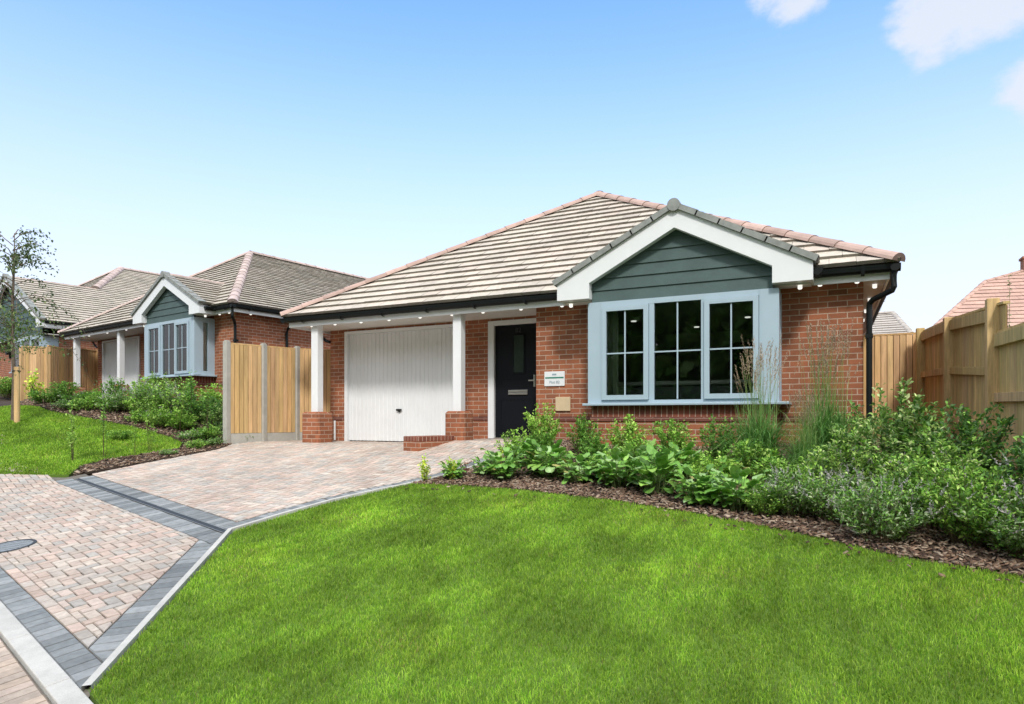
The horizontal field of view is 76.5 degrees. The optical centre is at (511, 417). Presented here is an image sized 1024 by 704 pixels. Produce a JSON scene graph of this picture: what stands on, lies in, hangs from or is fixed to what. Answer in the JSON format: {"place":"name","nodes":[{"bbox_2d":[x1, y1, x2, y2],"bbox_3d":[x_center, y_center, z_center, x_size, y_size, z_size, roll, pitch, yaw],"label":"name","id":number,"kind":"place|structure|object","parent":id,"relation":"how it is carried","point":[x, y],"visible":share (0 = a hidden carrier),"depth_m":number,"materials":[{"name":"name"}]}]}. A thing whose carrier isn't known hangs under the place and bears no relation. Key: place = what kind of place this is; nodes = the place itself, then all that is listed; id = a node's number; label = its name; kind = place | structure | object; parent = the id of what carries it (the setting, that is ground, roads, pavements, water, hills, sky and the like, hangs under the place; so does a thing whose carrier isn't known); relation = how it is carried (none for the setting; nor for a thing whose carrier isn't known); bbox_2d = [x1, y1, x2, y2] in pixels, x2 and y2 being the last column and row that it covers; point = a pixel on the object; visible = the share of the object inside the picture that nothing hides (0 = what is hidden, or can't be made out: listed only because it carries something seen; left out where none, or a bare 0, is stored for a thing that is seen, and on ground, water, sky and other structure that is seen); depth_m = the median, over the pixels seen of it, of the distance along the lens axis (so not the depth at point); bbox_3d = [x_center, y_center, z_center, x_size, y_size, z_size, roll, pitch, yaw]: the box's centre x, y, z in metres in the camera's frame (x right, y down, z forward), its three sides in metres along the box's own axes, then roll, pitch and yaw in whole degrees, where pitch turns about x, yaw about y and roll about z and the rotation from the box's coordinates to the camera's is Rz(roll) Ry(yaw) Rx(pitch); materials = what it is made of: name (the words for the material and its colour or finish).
{"place":"outdoors","nodes":[
{"label":"outdoors","id":0,"kind":"place"},
{"bbox_2d":[0,637,51,703],"bbox_3d":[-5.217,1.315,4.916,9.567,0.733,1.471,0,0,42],"label":"road paving","id":1,"kind":"structure","parent":0,"point":[18,685],"depth_m":3.46,"materials":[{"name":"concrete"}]},
{"bbox_2d":[0,405,181,477],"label":"side lawn base","id":2,"kind":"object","parent":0,"point":[61,475],"visible":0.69,"depth_m":11.40,"materials":[{"name":"plant"}]},
{"bbox_2d":[12,367,20,422],"bbox_3d":[-9.550,-0.336,12.527,0.172,1.280,0.137,0,0,26],"label":"tree stake","id":3,"kind":"object","parent":2,"relation":"on","point":[16,396],"visible":0.73,"depth_m":12.48,"materials":[{"name":"brown wood"}]},
{"bbox_2d":[65,402,80,460],"bbox_3d":[-7.029,0.228,10.373,0.166,0.956,0.424,0,0,-14],"label":"sapling","id":4,"kind":"object","parent":2,"relation":"on","point":[72,424],"visible":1,"depth_m":10.35,"materials":[{"name":"green plant"}]},
{"bbox_2d":[0,474,223,698],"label":"apron base","id":5,"kind":"object","parent":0,"point":[86,691],"visible":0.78,"depth_m":5.74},
{"bbox_2d":[0,434,197,647],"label":"apron paving","id":6,"kind":"structure","parent":5,"relation":"on","point":[164,543],"depth_m":5.79,"materials":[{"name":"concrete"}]},
{"bbox_2d":[0,539,36,553],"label":"manhole cover","id":7,"kind":"object","parent":6,"relation":"on","point":[8,546],"visible":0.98,"depth_m":6.14,"materials":[{"name":"metal"}]},
{"bbox_2d":[0,476,238,688],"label":"apron border","id":8,"kind":"object","parent":5,"relation":"on","point":[73,657],"visible":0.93,"depth_m":4.70,"materials":[{"name":"concrete"}]},
{"bbox_2d":[76,478,226,532],"bbox_3d":[-4.541,0.989,7.846,4.973,0.200,0.068,0,0,42],"label":"drain channel","id":9,"kind":"object","parent":5,"relation":"on","point":[163,509],"visible":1,"depth_m":7.35,"materials":[{"name":"concrete"}]},
{"bbox_2d":[81,461,482,690],"bbox_3d":[-1.571,0.903,7.003,1.551,1.111,7.295,0,0,21],"label":"lawn edging","id":10,"kind":"object","parent":5,"relation":"on","point":[115,655],"visible":0.52,"depth_m":4.66,"materials":[{"name":"concrete"}]},
{"bbox_2d":[92,439,521,521],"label":"drive paving","id":11,"kind":"structure","parent":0,"point":[237,482],"depth_m":9.12,"materials":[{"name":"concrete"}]},
{"bbox_2d":[403,435,453,450],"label":"brick wall","id":12,"kind":"structure","parent":11,"relation":"on","point":[415,443],"depth_m":10.03,"materials":[{"name":"red brick"}]},
{"bbox_2d":[0,393,982,475],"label":"ground","id":13,"kind":"structure","parent":0,"point":[5,401],"depth_m":15.61,"materials":[{"name":"soil"}]},
{"bbox_2d":[0,376,11,397],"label":"leafy shrub","id":14,"kind":"object","parent":13,"relation":"on","point":[7,388],"visible":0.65,"depth_m":20.35,"materials":[{"name":"green plant"}]},
{"bbox_2d":[0,601,92,703],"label":"kerb","id":15,"kind":"structure","parent":13,"relation":"on","point":[54,681],"depth_m":3.65,"materials":[{"name":"concrete"}]},
{"bbox_2d":[0,225,96,419],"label":"birch tree","id":16,"kind":"object","parent":13,"relation":"on","point":[15,257],"visible":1,"depth_m":12.63,"materials":[{"name":"green plant"}]},
{"bbox_2d":[19,345,97,400],"bbox_3d":[-14.444,-1.090,21.135,0.626,2.500,2.696,0,0,17],"label":"panel fence","id":17,"kind":"object","parent":13,"relation":"on","point":[55,366],"visible":0.51,"depth_m":20.59,"materials":[{"name":"brown wood"}]},
{"bbox_2d":[0,266,159,391],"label":"house","id":18,"kind":"structure","parent":13,"relation":"on","point":[113,288],"depth_m":25.51,"materials":[{"name":"tile"}]},
{"bbox_2d":[9,335,58,372],"bbox_3d":[-17.777,-2.303,24.143,3.100,1.230,0.630,0,0,37],"label":"bay window","id":19,"kind":"structure","parent":18,"relation":"in","point":[54,342],"depth_m":23.44,"materials":[{"name":"blue glass"}]},
{"bbox_2d":[20,395,230,475],"bbox_3d":[-9.255,0.191,15.359,3.676,1.381,12.008,0,0,-43],"label":"side mulch base","id":20,"kind":"object","parent":13,"relation":"on","point":[123,459],"visible":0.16,"depth_m":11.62,"materials":[{"name":"brown wood"}]},
{"bbox_2d":[22,368,47,397],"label":"golden shrub","id":21,"kind":"object","parent":20,"relation":"on","point":[32,384],"visible":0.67,"depth_m":15.55,"materials":[{"name":"yellow plant"}]},
{"bbox_2d":[24,389,58,403],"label":"ground cover plant","id":22,"kind":"object","parent":20,"relation":"on","point":[40,398],"visible":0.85,"depth_m":14.19,"materials":[{"name":"green plant"}]},
{"bbox_2d":[41,381,81,400],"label":"leafy shrub","id":23,"kind":"object","parent":20,"relation":"on","point":[62,388],"visible":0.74,"depth_m":14.14,"materials":[{"name":"green plant"}]},
{"bbox_2d":[63,397,97,410],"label":"ground cover plant","id":24,"kind":"object","parent":20,"relation":"on","point":[86,404],"visible":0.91,"depth_m":13.53,"materials":[{"name":"green plant"}]},
{"bbox_2d":[93,398,124,411],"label":"ground cover plant","id":25,"kind":"object","parent":20,"relation":"on","point":[109,407],"visible":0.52,"depth_m":13.39,"materials":[{"name":"green plant"}]},
{"bbox_2d":[92,375,129,399],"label":"leafy shrub","id":26,"kind":"object","parent":20,"relation":"on","point":[112,386],"visible":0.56,"depth_m":14.29,"materials":[{"name":"green plant"}]},
{"bbox_2d":[100,383,147,411],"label":"lavender bush","id":27,"kind":"object","parent":20,"relation":"on","point":[114,397],"visible":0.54,"depth_m":13.44,"materials":[{"name":"green plant"}]},
{"bbox_2d":[128,392,169,415],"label":"variegated shrub","id":28,"kind":"object","parent":20,"relation":"on","point":[148,405],"visible":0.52,"depth_m":13.05,"materials":[{"name":"green plant"}]},
{"bbox_2d":[138,405,175,427],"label":"lavender bush","id":29,"kind":"object","parent":20,"relation":"on","point":[159,421],"visible":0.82,"depth_m":12.69,"materials":[{"name":"green plant"}]},
{"bbox_2d":[134,377,196,410],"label":"lavender bush","id":30,"kind":"object","parent":20,"relation":"on","point":[160,394],"visible":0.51,"depth_m":13.37,"materials":[{"name":"green plant"}]},
{"bbox_2d":[172,381,188,430],"bbox_3d":[-6.492,-0.223,12.702,0.262,1.002,0.667,0,0,-36],"label":"sapling","id":31,"kind":"object","parent":20,"relation":"on","point":[175,409],"visible":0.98,"depth_m":12.68,"materials":[{"name":"green plant"}]},
{"bbox_2d":[165,417,202,429],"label":"ground cover plant","id":32,"kind":"object","parent":20,"relation":"on","point":[185,424],"visible":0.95,"depth_m":12.71,"materials":[{"name":"green plant"}]},
{"bbox_2d":[171,428,212,439],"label":"ground cover plant","id":33,"kind":"object","parent":20,"relation":"on","point":[188,435],"visible":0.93,"depth_m":12.15,"materials":[{"name":"green plant"}]},
{"bbox_2d":[181,394,222,424],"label":"variegated shrub","id":34,"kind":"object","parent":20,"relation":"on","point":[201,406],"visible":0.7,"depth_m":13.30,"materials":[{"name":"green plant"}]},
{"bbox_2d":[189,424,222,439],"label":"ground cover plant","id":35,"kind":"object","parent":20,"relation":"on","point":[214,431],"visible":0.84,"depth_m":12.23,"materials":[{"name":"green plant"}]},
{"bbox_2d":[197,402,222,424],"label":"variegated shrub","id":36,"kind":"object","parent":20,"relation":"on","point":[218,417],"visible":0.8,"depth_m":13.24,"materials":[{"name":"green plant"}]},
{"bbox_2d":[197,383,222,410],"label":"leafy shrub","id":37,"kind":"object","parent":20,"relation":"on","point":[214,393],"visible":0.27,"depth_m":14.30,"materials":[{"name":"green plant"}]},
{"bbox_2d":[57,250,367,405],"bbox_3d":[-6.801,-2.478,23.719,10.040,5.957,14.072,0,0,35],"label":"bungalow","id":38,"kind":"object","parent":13,"relation":"on","point":[174,326],"visible":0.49,"depth_m":17.18,"materials":[{"name":"brick"},{"name":"roof tile"},{"name":"white upvc"}]},
{"bbox_2d":[102,336,139,393],"bbox_3d":[-12.527,-1.460,20.881,2.550,2.140,0.135,0,0,35],"label":"garage door","id":39,"kind":"structure","parent":38,"relation":"in","point":[132,344],"depth_m":20.73,"materials":[{"name":"paint"}]},
{"bbox_2d":[140,317,216,378],"bbox_3d":[-8.689,-1.755,16.891,2.701,1.460,0.610,0,0,35],"label":"bay window","id":40,"kind":"structure","parent":38,"relation":"in","point":[175,347],"depth_m":16.44,"materials":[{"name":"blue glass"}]},
{"bbox_2d":[223,340,329,444],"bbox_3d":[-4.426,-0.340,12.912,2.513,2.200,0.386,0,0,-36],"label":"panel fence","id":41,"kind":"object","parent":13,"relation":"on","point":[266,393],"visible":0.53,"depth_m":12.62,"materials":[{"name":"wood"}]},
{"bbox_2d":[221,441,525,528],"bbox_3d":[-1.138,0.725,8.182,0.458,0.713,5.011,0,0,40],"label":"path border","id":42,"kind":"object","parent":13,"relation":"on","point":[293,507],"visible":0.49,"depth_m":7.23,"materials":[{"name":"concrete"}]},
{"bbox_2d":[280,191,905,447],"bbox_3d":[3.093,-1.618,15.910,10.040,5.957,14.072,0,0,26],"label":"bungalow","id":43,"kind":"object","parent":13,"relation":"on","point":[571,310],"visible":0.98,"depth_m":10.21,"materials":[{"name":"brick"},{"name":"roof tile"},{"name":"white upvc"}]},
{"bbox_2d":[344,324,452,440],"bbox_3d":[-2.096,-0.600,12.184,2.550,2.140,0.135,0,0,26],"label":"garage door","id":44,"kind":"structure","parent":43,"relation":"in","point":[398,382],"depth_m":12.20,"materials":[{"name":"paint"}]},
{"bbox_2d":[488,318,535,438],"bbox_3d":[0.069,-0.645,11.126,1.030,2.050,0.140,0,0,26],"label":"front door","id":45,"kind":"structure","parent":43,"relation":"in","point":[511,343],"depth_m":11.16,"materials":[{"name":"blue paint"}]},
{"bbox_2d":[582,288,791,405],"bbox_3d":[2.339,-0.895,8.867,2.701,1.460,0.610,0,0,26],"label":"bay window","id":46,"kind":"structure","parent":43,"relation":"in","point":[767,303],"depth_m":8.55,"materials":[{"name":"blue plastic"}]},
{"bbox_2d":[618,379,757,399],"bbox_3d":[2.888,-0.105,9.912,2.740,0.870,1.110,0,0,26],"label":"sofa","id":47,"kind":"object","parent":43,"relation":"in","point":[687,389],"visible":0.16,"depth_m":9.51,"materials":[{"name":"grey fabric"}]},
{"bbox_2d":[411,439,1023,577],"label":"mulch base","id":48,"kind":"object","parent":13,"relation":"on","point":[912,557],"visible":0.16,"depth_m":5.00,"materials":[{"name":"brown wood"}]},
{"bbox_2d":[437,458,465,478],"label":"broadleaf plant","id":49,"kind":"object","parent":48,"relation":"on","point":[446,472],"visible":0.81,"depth_m":7.84,"materials":[{"name":"green plant"}]},
{"bbox_2d":[471,455,496,475],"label":"broadleaf plant","id":50,"kind":"object","parent":48,"relation":"on","point":[479,469],"visible":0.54,"depth_m":7.98,"materials":[{"name":"green plant"}]},
{"bbox_2d":[480,444,528,480],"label":"broadleaf plant","id":51,"kind":"object","parent":48,"relation":"on","point":[507,469],"visible":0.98,"depth_m":7.63,"materials":[{"name":"green plant"}]},
{"bbox_2d":[494,429,527,458],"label":"leafy shrub","id":52,"kind":"object","parent":48,"relation":"on","point":[517,442],"visible":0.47,"depth_m":8.55,"materials":[{"name":"green plant"}]},
{"bbox_2d":[509,438,543,467],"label":"broadleaf plant","id":53,"kind":"object","parent":48,"relation":"on","point":[525,446],"visible":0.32,"depth_m":8.17,"materials":[{"name":"green plant"}]},
{"bbox_2d":[517,403,563,446],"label":"leafy shrub","id":54,"kind":"object","parent":48,"relation":"on","point":[531,421],"visible":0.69,"depth_m":9.05,"materials":[{"name":"green plant"}]},
{"bbox_2d":[530,426,556,458],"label":"leafy shrub","id":55,"kind":"object","parent":48,"relation":"on","point":[547,441],"visible":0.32,"depth_m":8.39,"materials":[{"name":"green plant"}]},
{"bbox_2d":[520,439,575,477],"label":"broadleaf plant","id":56,"kind":"object","parent":48,"relation":"on","point":[556,450],"visible":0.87,"depth_m":7.60,"materials":[{"name":"green plant"}]},
{"bbox_2d":[552,452,600,483],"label":"broadleaf plant","id":57,"kind":"object","parent":48,"relation":"on","point":[575,472],"visible":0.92,"depth_m":7.26,"materials":[{"name":"green plant"}]},
{"bbox_2d":[565,412,603,453],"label":"leafy shrub","id":58,"kind":"object","parent":48,"relation":"on","point":[582,425],"visible":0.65,"depth_m":8.63,"materials":[{"name":"green plant"}]},
{"bbox_2d":[576,429,610,460],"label":"leafy shrub","id":59,"kind":"object","parent":48,"relation":"on","point":[597,443],"visible":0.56,"depth_m":8.01,"materials":[{"name":"green plant"}]},
{"bbox_2d":[579,443,619,465],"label":"broadleaf plant","id":60,"kind":"object","parent":48,"relation":"on","point":[593,450],"visible":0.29,"depth_m":7.83,"materials":[{"name":"green plant"}]},
{"bbox_2d":[589,447,646,487],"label":"broadleaf plant","id":61,"kind":"object","parent":48,"relation":"on","point":[612,473],"visible":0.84,"depth_m":6.91,"materials":[{"name":"green plant"}]},
{"bbox_2d":[604,414,651,450],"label":"leafy shrub","id":62,"kind":"object","parent":48,"relation":"on","point":[628,433],"visible":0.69,"depth_m":8.31,"materials":[{"name":"green plant"}]},
{"bbox_2d":[613,439,662,470],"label":"broadleaf plant","id":63,"kind":"object","parent":48,"relation":"on","point":[638,450],"visible":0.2,"depth_m":7.49,"materials":[{"name":"green plant"}]},
{"bbox_2d":[618,438,658,458],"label":"leafy shrub","id":64,"kind":"object","parent":48,"relation":"on","point":[635,446],"visible":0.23,"depth_m":7.70,"materials":[{"name":"green plant"}]},
{"bbox_2d":[618,445,691,494],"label":"broadleaf plant","id":65,"kind":"object","parent":48,"relation":"on","point":[663,466],"visible":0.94,"depth_m":6.54,"materials":[{"name":"green plant"}]},
{"bbox_2d":[649,418,696,453],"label":"leafy shrub","id":66,"kind":"object","parent":48,"relation":"on","point":[677,438],"visible":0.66,"depth_m":7.98,"materials":[{"name":"green plant"}]},
{"bbox_2d":[658,442,704,478],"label":"broadleaf plant","id":67,"kind":"object","parent":48,"relation":"on","point":[689,452],"visible":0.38,"depth_m":7.05,"materials":[{"name":"green plant"}]},
{"bbox_2d":[668,463,726,504],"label":"broadleaf plant","id":68,"kind":"object","parent":48,"relation":"on","point":[696,489],"visible":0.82,"depth_m":6.05,"materials":[{"name":"green plant"}]},
{"bbox_2d":[687,414,738,463],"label":"leafy shrub","id":69,"kind":"object","parent":48,"relation":"on","point":[704,437],"visible":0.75,"depth_m":7.59,"materials":[{"name":"green plant"}]},
{"bbox_2d":[690,450,742,484],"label":"leafy shrub","id":70,"kind":"object","parent":48,"relation":"on","point":[707,461],"visible":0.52,"depth_m":6.67,"materials":[{"name":"green plant"}]},
{"bbox_2d":[704,465,771,511],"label":"broadleaf plant","id":71,"kind":"object","parent":48,"relation":"on","point":[729,492],"visible":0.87,"depth_m":5.80,"materials":[{"name":"green plant"}]},
{"bbox_2d":[717,438,785,478],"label":"leafy shrub","id":72,"kind":"object","parent":48,"relation":"on","point":[750,456],"visible":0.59,"depth_m":6.87,"materials":[{"name":"green plant"}]},
{"bbox_2d":[686,334,817,472],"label":"ornamental grass","id":73,"kind":"object","parent":48,"relation":"on","point":[754,430],"depth_m":7.20,"materials":[{"name":"green plant"}]},
{"bbox_2d":[741,481,788,517],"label":"lavender bush","id":74,"kind":"object","parent":48,"relation":"on","point":[770,507],"visible":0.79,"depth_m":5.59,"materials":[{"name":"green plant"}]},
{"bbox_2d":[747,456,809,483],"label":"leafy shrub","id":75,"kind":"object","parent":48,"relation":"on","point":[773,462],"visible":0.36,"depth_m":6.34,"materials":[{"name":"green plant"}]},
{"bbox_2d":[757,464,835,517],"bbox_3d":[2.429,0.616,5.616,0.603,0.477,0.687,0,0,5],"label":"lavender bush","id":76,"kind":"object","parent":48,"relation":"on","point":[784,485],"visible":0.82,"depth_m":5.50,"materials":[{"name":"green plant"}]},
{"bbox_2d":[776,384,829,479],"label":"ornamental grass","id":77,"kind":"object","parent":48,"relation":"on","point":[798,451],"depth_m":6.76,"materials":[{"name":"green plant"}]},
{"bbox_2d":[762,316,881,463],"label":"ornamental grass","id":78,"kind":"object","parent":48,"relation":"on","point":[828,416],"depth_m":7.11,"materials":[{"name":"green plant"}]},
{"bbox_2d":[788,466,876,523],"bbox_3d":[2.675,0.619,5.347,0.688,0.503,0.701,0,0,-38],"label":"lavender bush","id":79,"kind":"object","parent":48,"relation":"on","point":[824,510],"visible":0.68,"depth_m":5.31,"materials":[{"name":"green plant"}]},
{"bbox_2d":[792,426,890,490],"bbox_3d":[3.037,0.425,5.927,0.853,0.692,0.866,0,0,9],"label":"variegated shrub","id":80,"kind":"object","parent":48,"relation":"on","point":[831,458],"visible":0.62,"depth_m":5.92,"materials":[{"name":"green plant"}]},
{"bbox_2d":[806,444,881,487],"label":"lavender bush","id":81,"kind":"object","parent":48,"relation":"on","point":[845,462],"visible":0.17,"depth_m":6.04,"materials":[{"name":"green plant"}]},
{"bbox_2d":[823,468,946,542],"bbox_3d":[2.770,0.659,4.814,0.674,0.533,0.768,0,0,-43],"label":"lavender bush","id":82,"kind":"object","parent":48,"relation":"on","point":[879,514],"visible":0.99,"depth_m":4.80,"materials":[{"name":"green plant"}]},
{"bbox_2d":[825,377,952,486],"bbox_3d":[3.535,0.163,6.120,1.069,1.093,1.057,0,0,24],"label":"variegated shrub","id":83,"kind":"object","parent":48,"relation":"on","point":[890,440],"visible":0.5,"depth_m":6.01,"materials":[{"name":"green plant"}]},
{"bbox_2d":[872,446,989,528],"bbox_3d":[3.238,0.540,5.142,0.751,0.643,0.801,0,0,-5],"label":"lavender bush","id":84,"kind":"object","parent":48,"relation":"on","point":[922,468],"visible":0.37,"depth_m":5.05,"materials":[{"name":"green plant"}]},
{"bbox_2d":[876,423,1002,514],"bbox_3d":[3.492,0.433,5.413,0.907,0.769,0.920,0,0,3],"label":"variegated shrub","id":85,"kind":"object","parent":48,"relation":"on","point":[950,456],"visible":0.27,"depth_m":5.23,"materials":[{"name":"green plant"}]},
{"bbox_2d":[895,397,1016,490],"bbox_3d":[3.971,0.268,5.882,0.902,0.924,0.875,0,0,25],"label":"variegated shrub","id":86,"kind":"object","parent":48,"relation":"on","point":[968,428],"visible":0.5,"depth_m":5.67,"materials":[{"name":"green plant"}]},
{"bbox_2d":[902,451,1023,546],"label":"lavender bush","id":87,"kind":"object","parent":48,"relation":"on","point":[960,528],"visible":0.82,"depth_m":4.62,"materials":[{"name":"green plant"}]},
{"bbox_2d":[945,478,1023,558],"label":"lavender bush","id":88,"kind":"object","parent":48,"relation":"on","point":[1008,537],"visible":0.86,"depth_m":4.33,"materials":[{"name":"green plant"}]},
{"bbox_2d":[986,432,1023,519],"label":"variegated shrub","id":89,"kind":"object","parent":48,"relation":"on","point":[1019,451],"visible":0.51,"depth_m":4.75,"materials":[{"name":"green plant"}]},
{"bbox_2d":[863,332,915,437],"bbox_3d":[6.015,-0.465,10.428,0.870,1.750,0.081,0,0,26],"label":"timber fence","id":90,"kind":"object","parent":13,"relation":"on","point":[893,360],"visible":0.37,"depth_m":10.37,"materials":[{"name":"brown wood"}]},
{"bbox_2d":[872,311,912,336],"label":"neighbour house","id":91,"kind":"structure","parent":13,"relation":"on","point":[887,322],"depth_m":32.77,"materials":[{"name":"tile"}]},
{"bbox_2d":[916,298,1023,478],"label":"timber fence","id":92,"kind":"object","parent":13,"relation":"on","point":[973,360],"visible":0.69,"depth_m":7.33,"materials":[{"name":"brown wood"}]},
{"bbox_2d":[933,256,1023,326],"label":"house","id":93,"kind":"structure","parent":13,"relation":"on","point":[975,298],"depth_m":28.35,"materials":[{"name":"tile"}]},
{"bbox_2d":[0,0,1023,331],"label":"sky","id":94,"kind":"structure","parent":0,"point":[365,138],"materials":[{"name":"blue"}]},
{"bbox_2d":[88,482,1023,703],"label":"lawn base","id":95,"kind":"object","parent":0,"point":[486,693],"visible":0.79,"depth_m":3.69,"materials":[{"name":"plant"}]},
{"bbox_2d":[398,485,1023,582],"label":"stray bark","id":96,"kind":"object","parent":95,"relation":"on","point":[850,547],"visible":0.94,"depth_m":4.87,"materials":[{"name":"brown wood"}]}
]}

